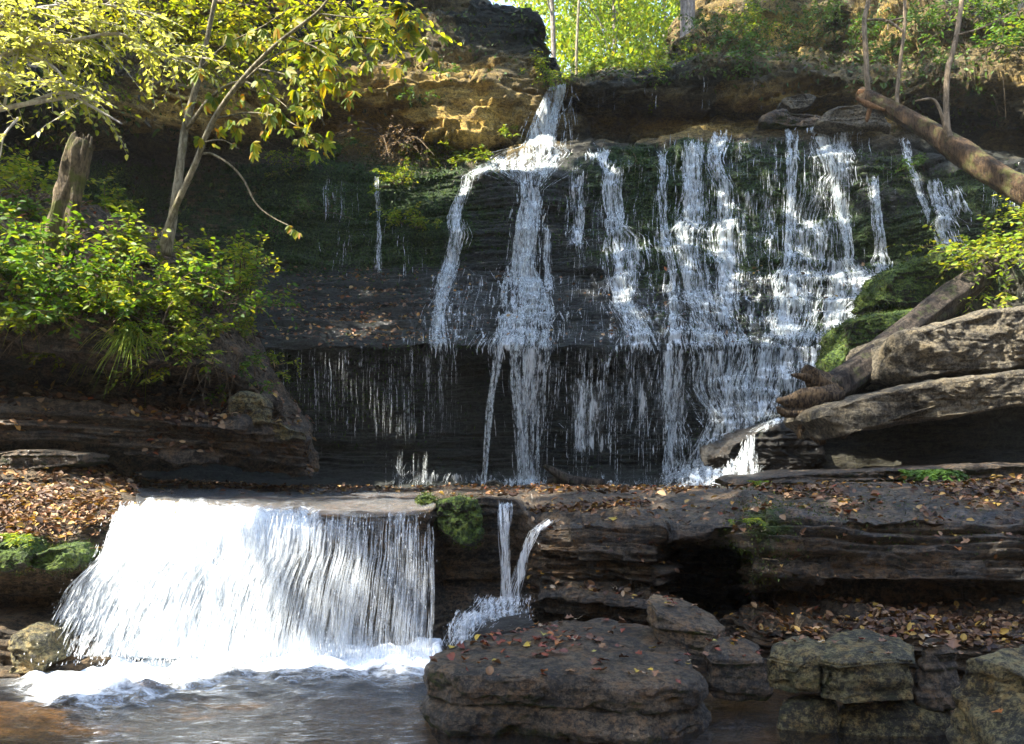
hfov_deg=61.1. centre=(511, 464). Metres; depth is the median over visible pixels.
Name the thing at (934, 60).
plant
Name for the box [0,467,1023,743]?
rock terrain
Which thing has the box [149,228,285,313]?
shrub
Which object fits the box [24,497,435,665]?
waterfall
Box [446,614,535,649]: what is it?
rock
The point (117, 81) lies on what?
plant
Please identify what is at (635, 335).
waterfall
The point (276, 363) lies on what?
shrub
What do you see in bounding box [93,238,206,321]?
shrub
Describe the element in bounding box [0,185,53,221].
shrub
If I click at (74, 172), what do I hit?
tree stump
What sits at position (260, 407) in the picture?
boulder
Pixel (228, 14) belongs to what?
tree
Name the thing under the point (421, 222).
plant
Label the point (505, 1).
tree
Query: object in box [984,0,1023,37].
plant
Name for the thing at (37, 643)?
rock
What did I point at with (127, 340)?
grass tuft
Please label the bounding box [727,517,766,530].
fern
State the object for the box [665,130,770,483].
waterfall
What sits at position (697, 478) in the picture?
waterfall
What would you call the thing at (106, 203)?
shrub
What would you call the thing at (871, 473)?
slab rock
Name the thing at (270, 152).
plant
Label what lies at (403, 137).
bush
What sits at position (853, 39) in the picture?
plant
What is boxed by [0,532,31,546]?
fern
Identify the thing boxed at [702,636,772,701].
rock
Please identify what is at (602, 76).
ground cover
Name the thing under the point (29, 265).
shrub
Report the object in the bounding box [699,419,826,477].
boulder
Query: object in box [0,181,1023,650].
leaf litter
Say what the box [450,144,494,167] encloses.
plant
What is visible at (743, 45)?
plant
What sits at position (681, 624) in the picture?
rock
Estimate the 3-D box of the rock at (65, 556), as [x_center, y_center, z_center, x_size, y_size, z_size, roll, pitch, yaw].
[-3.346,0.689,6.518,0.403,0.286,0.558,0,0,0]
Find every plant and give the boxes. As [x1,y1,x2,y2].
[61,26,136,114]
[242,136,271,159]
[244,50,277,70]
[247,211,286,242]
[262,146,331,180]
[287,189,355,220]
[313,137,367,160]
[367,158,420,193]
[369,201,429,230]
[394,86,439,108]
[395,142,444,165]
[408,210,442,233]
[424,138,468,168]
[428,59,459,72]
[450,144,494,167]
[498,124,519,137]
[520,47,579,90]
[566,53,631,76]
[611,45,673,112]
[618,149,651,178]
[664,13,808,77]
[673,34,717,61]
[676,8,772,53]
[717,0,780,44]
[719,0,790,30]
[774,0,850,44]
[782,28,831,51]
[843,11,886,49]
[870,36,911,62]
[876,152,928,188]
[880,0,1006,41]
[902,40,994,96]
[917,0,1023,50]
[966,9,1023,60]
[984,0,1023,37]
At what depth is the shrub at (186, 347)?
8.94 m
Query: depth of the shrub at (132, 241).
9.31 m
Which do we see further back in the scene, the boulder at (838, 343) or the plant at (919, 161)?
the plant at (919, 161)
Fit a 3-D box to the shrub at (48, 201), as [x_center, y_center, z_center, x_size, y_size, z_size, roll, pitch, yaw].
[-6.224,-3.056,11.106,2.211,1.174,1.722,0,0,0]
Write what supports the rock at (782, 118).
on the cliff
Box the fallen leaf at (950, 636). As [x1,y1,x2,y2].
[941,631,956,638]
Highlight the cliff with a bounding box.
[0,0,1023,487]
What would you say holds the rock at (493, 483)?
on the rock terrain at (460, 577)
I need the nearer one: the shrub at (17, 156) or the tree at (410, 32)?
the tree at (410, 32)
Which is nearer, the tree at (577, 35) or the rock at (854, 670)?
the rock at (854, 670)
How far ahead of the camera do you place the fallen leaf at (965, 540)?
6.10 m
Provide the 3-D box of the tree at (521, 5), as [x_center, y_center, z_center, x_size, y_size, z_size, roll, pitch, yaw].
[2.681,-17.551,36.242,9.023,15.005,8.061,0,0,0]
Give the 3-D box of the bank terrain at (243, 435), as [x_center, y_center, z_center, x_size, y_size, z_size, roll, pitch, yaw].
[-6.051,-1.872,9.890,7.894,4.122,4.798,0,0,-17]
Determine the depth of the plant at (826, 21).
19.43 m
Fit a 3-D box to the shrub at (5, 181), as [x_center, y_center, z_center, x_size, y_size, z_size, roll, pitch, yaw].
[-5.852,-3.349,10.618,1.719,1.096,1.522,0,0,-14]
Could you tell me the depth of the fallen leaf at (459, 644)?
5.30 m
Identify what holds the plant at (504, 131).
on the cliff
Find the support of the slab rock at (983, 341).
on the hill terrain at (990, 436)
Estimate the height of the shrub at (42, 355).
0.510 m
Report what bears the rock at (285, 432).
on the bank terrain at (243, 435)
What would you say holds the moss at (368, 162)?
on the cliff
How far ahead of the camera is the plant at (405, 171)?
17.23 m
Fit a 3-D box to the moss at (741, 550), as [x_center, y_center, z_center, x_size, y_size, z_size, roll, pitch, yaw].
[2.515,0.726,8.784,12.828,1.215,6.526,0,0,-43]
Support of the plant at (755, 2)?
on the cliff
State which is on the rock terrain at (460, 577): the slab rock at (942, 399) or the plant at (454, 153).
the slab rock at (942, 399)
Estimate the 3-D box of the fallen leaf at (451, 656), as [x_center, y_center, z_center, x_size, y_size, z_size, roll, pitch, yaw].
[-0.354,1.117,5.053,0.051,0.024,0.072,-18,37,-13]
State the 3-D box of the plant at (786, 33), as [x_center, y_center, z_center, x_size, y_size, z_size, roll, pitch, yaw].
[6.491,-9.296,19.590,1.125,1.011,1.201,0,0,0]
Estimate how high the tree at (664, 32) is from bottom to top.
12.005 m
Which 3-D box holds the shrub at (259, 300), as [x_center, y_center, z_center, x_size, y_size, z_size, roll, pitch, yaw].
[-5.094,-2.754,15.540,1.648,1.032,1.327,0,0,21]
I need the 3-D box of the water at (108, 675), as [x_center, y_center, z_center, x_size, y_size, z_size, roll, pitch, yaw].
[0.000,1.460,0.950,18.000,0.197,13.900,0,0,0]
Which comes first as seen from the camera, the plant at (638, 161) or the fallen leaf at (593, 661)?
the fallen leaf at (593, 661)
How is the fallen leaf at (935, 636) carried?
on the rock at (936, 679)
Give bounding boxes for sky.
[489,0,668,73]
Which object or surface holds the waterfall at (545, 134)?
on the cliff
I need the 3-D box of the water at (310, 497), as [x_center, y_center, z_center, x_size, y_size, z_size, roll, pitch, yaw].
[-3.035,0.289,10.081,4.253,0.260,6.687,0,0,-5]
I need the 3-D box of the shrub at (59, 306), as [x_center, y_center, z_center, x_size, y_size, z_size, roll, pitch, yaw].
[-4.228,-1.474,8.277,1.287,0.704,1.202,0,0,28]
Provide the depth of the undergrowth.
9.88 m
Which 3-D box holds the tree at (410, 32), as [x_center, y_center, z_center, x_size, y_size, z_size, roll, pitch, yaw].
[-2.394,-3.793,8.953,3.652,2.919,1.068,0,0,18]
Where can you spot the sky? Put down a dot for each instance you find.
(502, 2)
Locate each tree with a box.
[0,0,244,160]
[0,0,461,143]
[156,0,447,257]
[493,0,567,28]
[506,0,667,78]
[514,0,679,76]
[544,0,679,68]
[547,0,555,57]
[547,0,677,72]
[575,0,579,74]
[680,0,694,37]
[855,0,1023,207]
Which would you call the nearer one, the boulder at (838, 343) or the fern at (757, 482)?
the fern at (757, 482)
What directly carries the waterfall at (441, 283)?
on the cliff
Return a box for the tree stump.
[38,131,93,274]
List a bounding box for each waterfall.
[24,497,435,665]
[274,180,510,485]
[414,175,528,433]
[441,502,551,645]
[455,82,922,484]
[461,144,577,486]
[521,82,578,165]
[538,148,600,348]
[540,148,668,483]
[652,151,695,482]
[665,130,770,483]
[667,417,780,485]
[716,127,878,423]
[863,176,892,272]
[899,138,1018,254]
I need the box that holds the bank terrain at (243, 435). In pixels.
[0,182,319,478]
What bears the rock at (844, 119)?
on the cliff
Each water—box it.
[0,637,951,743]
[136,480,434,516]
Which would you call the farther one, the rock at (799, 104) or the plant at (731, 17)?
the plant at (731, 17)
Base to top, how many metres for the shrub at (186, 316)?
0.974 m
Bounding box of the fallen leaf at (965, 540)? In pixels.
[961,538,969,543]
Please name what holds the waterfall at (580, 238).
on the cliff
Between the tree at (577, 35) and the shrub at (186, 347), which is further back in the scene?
the tree at (577, 35)
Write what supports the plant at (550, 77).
on the cliff
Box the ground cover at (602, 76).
[0,0,1023,304]
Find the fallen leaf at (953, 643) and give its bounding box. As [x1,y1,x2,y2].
[946,637,960,648]
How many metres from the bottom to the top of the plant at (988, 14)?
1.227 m
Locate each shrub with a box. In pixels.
[0,147,31,186]
[0,157,117,217]
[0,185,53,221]
[0,200,143,262]
[0,213,112,302]
[0,246,42,295]
[0,275,140,343]
[0,297,60,334]
[14,191,90,216]
[16,352,63,372]
[20,268,196,329]
[23,205,229,317]
[33,243,229,379]
[86,167,151,224]
[91,309,216,364]
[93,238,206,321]
[107,328,232,392]
[131,231,265,299]
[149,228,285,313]
[154,288,241,369]
[167,237,307,329]
[204,348,280,404]
[230,313,257,343]
[239,287,282,315]
[261,350,303,382]
[886,194,1023,314]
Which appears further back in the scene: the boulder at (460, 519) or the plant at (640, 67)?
the plant at (640, 67)
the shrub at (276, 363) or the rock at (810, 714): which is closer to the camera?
the rock at (810, 714)
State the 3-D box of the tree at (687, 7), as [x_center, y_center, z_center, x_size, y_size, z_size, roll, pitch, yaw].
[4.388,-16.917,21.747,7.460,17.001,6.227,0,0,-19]
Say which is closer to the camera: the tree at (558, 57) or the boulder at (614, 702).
the boulder at (614, 702)
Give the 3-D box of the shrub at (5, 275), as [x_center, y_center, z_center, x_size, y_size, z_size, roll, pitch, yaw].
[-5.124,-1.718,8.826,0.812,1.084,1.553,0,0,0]
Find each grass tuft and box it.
[0,295,38,357]
[65,363,106,382]
[78,321,165,394]
[128,368,155,396]
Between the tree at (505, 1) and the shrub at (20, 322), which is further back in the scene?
the tree at (505, 1)
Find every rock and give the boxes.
[0,449,109,469]
[0,533,51,576]
[7,619,77,673]
[31,537,101,576]
[271,422,305,440]
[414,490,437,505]
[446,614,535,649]
[483,480,502,486]
[646,594,725,656]
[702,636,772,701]
[714,462,1023,486]
[753,108,820,131]
[767,636,825,692]
[776,94,815,113]
[777,694,837,743]
[783,369,1023,439]
[812,105,891,136]
[818,629,914,703]
[836,698,951,743]
[846,306,1023,389]
[912,638,959,712]
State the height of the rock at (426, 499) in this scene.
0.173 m
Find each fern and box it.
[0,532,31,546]
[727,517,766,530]
[748,480,771,485]
[898,468,969,482]
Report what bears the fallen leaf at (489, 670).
on the boulder at (614, 702)
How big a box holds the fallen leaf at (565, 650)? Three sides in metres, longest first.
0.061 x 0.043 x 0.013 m
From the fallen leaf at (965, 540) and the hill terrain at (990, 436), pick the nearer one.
the fallen leaf at (965, 540)
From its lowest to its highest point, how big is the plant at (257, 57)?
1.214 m
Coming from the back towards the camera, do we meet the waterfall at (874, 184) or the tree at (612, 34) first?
the tree at (612, 34)
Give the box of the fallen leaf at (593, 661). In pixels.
[589,658,598,664]
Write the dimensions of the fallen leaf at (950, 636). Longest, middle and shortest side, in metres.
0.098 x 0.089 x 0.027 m
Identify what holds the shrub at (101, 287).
on the bank terrain at (243, 435)
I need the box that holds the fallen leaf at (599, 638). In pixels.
[595,636,603,642]
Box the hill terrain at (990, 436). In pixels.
[820,237,1023,468]
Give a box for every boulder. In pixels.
[227,391,273,424]
[419,618,711,743]
[433,493,486,550]
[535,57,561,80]
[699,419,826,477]
[814,307,913,371]
[849,249,963,316]
[946,644,1023,743]
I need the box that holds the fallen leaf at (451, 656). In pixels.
[446,652,454,659]
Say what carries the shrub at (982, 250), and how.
on the hill terrain at (990, 436)
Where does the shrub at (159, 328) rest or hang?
on the bank terrain at (243, 435)
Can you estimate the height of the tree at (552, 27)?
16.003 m
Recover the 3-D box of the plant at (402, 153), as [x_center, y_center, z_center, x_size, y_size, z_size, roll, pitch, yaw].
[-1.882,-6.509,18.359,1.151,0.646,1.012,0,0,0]
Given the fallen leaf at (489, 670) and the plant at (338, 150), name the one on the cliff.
the plant at (338, 150)
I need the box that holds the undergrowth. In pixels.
[0,2,1023,424]
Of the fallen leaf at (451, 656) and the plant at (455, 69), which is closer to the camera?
the fallen leaf at (451, 656)
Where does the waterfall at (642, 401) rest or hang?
on the cliff
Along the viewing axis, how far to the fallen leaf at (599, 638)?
5.42 m
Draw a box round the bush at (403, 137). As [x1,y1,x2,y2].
[333,114,458,169]
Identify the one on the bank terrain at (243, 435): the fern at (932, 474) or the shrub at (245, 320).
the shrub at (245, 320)
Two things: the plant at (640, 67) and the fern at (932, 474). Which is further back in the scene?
the plant at (640, 67)
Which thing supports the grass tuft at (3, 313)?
on the bank terrain at (243, 435)
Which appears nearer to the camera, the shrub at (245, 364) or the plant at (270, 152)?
the shrub at (245, 364)
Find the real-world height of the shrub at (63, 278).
1.407 m
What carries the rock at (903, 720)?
on the rock terrain at (460, 577)
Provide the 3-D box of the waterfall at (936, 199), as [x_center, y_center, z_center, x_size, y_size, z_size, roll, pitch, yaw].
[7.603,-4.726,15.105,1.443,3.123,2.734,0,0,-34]
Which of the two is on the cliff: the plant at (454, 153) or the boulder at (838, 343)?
the plant at (454, 153)
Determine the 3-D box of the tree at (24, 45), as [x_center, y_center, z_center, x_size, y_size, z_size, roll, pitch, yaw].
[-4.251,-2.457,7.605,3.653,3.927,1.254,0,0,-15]
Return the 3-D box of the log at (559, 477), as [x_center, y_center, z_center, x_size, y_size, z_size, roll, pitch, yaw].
[1.016,0.203,14.198,1.014,0.432,0.371,0,0,6]
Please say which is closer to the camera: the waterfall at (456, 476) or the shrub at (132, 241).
the shrub at (132, 241)
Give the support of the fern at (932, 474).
on the rock terrain at (460, 577)
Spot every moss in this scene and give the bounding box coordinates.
[0,102,1023,469]
[1,480,1023,636]
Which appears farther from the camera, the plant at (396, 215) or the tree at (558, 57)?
the tree at (558, 57)
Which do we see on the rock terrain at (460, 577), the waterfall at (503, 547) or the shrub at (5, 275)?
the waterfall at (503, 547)
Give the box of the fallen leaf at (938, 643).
[932,640,945,644]
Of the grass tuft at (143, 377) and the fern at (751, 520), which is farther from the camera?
the grass tuft at (143, 377)
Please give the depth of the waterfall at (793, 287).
15.47 m
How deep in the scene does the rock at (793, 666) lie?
4.92 m
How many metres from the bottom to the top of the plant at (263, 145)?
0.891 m
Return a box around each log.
[543,464,604,487]
[776,229,1023,445]
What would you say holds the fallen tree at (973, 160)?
on the hill terrain at (990, 436)
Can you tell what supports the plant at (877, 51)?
on the cliff
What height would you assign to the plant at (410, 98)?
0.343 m
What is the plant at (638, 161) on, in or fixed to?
on the cliff
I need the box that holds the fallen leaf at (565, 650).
[558,648,567,652]
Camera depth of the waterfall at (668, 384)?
15.28 m
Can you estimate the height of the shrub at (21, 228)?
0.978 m
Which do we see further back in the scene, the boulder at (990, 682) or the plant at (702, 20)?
the plant at (702, 20)
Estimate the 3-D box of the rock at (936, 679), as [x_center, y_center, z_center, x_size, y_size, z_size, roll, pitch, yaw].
[2.446,1.201,4.990,0.368,0.379,0.355,0,0,0]
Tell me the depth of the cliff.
16.38 m
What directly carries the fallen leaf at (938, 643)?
on the rock at (936, 679)
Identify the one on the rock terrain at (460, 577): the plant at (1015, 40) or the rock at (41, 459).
the rock at (41, 459)
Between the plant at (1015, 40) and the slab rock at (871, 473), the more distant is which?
the plant at (1015, 40)
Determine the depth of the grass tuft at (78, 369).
8.99 m
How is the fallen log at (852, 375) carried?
on the hill terrain at (990, 436)
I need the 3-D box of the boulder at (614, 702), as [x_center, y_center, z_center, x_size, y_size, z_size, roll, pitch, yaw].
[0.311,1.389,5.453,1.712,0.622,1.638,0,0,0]
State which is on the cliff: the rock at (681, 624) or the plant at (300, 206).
the plant at (300, 206)
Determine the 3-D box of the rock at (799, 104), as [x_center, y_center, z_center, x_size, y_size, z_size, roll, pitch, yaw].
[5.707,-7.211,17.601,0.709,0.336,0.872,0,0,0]
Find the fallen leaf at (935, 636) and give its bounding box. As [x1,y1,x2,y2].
[929,634,941,637]
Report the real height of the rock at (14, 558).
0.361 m
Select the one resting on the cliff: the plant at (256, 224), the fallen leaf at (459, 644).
the plant at (256, 224)
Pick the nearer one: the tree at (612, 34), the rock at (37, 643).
the rock at (37, 643)
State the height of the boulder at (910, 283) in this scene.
0.977 m
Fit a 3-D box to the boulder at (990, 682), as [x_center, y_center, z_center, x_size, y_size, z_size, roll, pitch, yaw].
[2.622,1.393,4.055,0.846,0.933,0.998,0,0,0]
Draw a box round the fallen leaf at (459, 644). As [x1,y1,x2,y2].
[456,641,464,648]
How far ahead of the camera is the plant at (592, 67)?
19.48 m
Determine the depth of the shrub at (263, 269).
11.56 m
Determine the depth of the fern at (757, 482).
9.04 m
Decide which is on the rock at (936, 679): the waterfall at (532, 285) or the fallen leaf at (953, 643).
the fallen leaf at (953, 643)
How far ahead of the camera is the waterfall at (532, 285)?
15.77 m
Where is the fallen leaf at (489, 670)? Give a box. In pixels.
[485,665,493,674]
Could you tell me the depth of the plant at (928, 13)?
16.94 m
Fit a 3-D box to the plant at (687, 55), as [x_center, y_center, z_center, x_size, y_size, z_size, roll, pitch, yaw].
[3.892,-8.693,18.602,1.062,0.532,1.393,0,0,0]

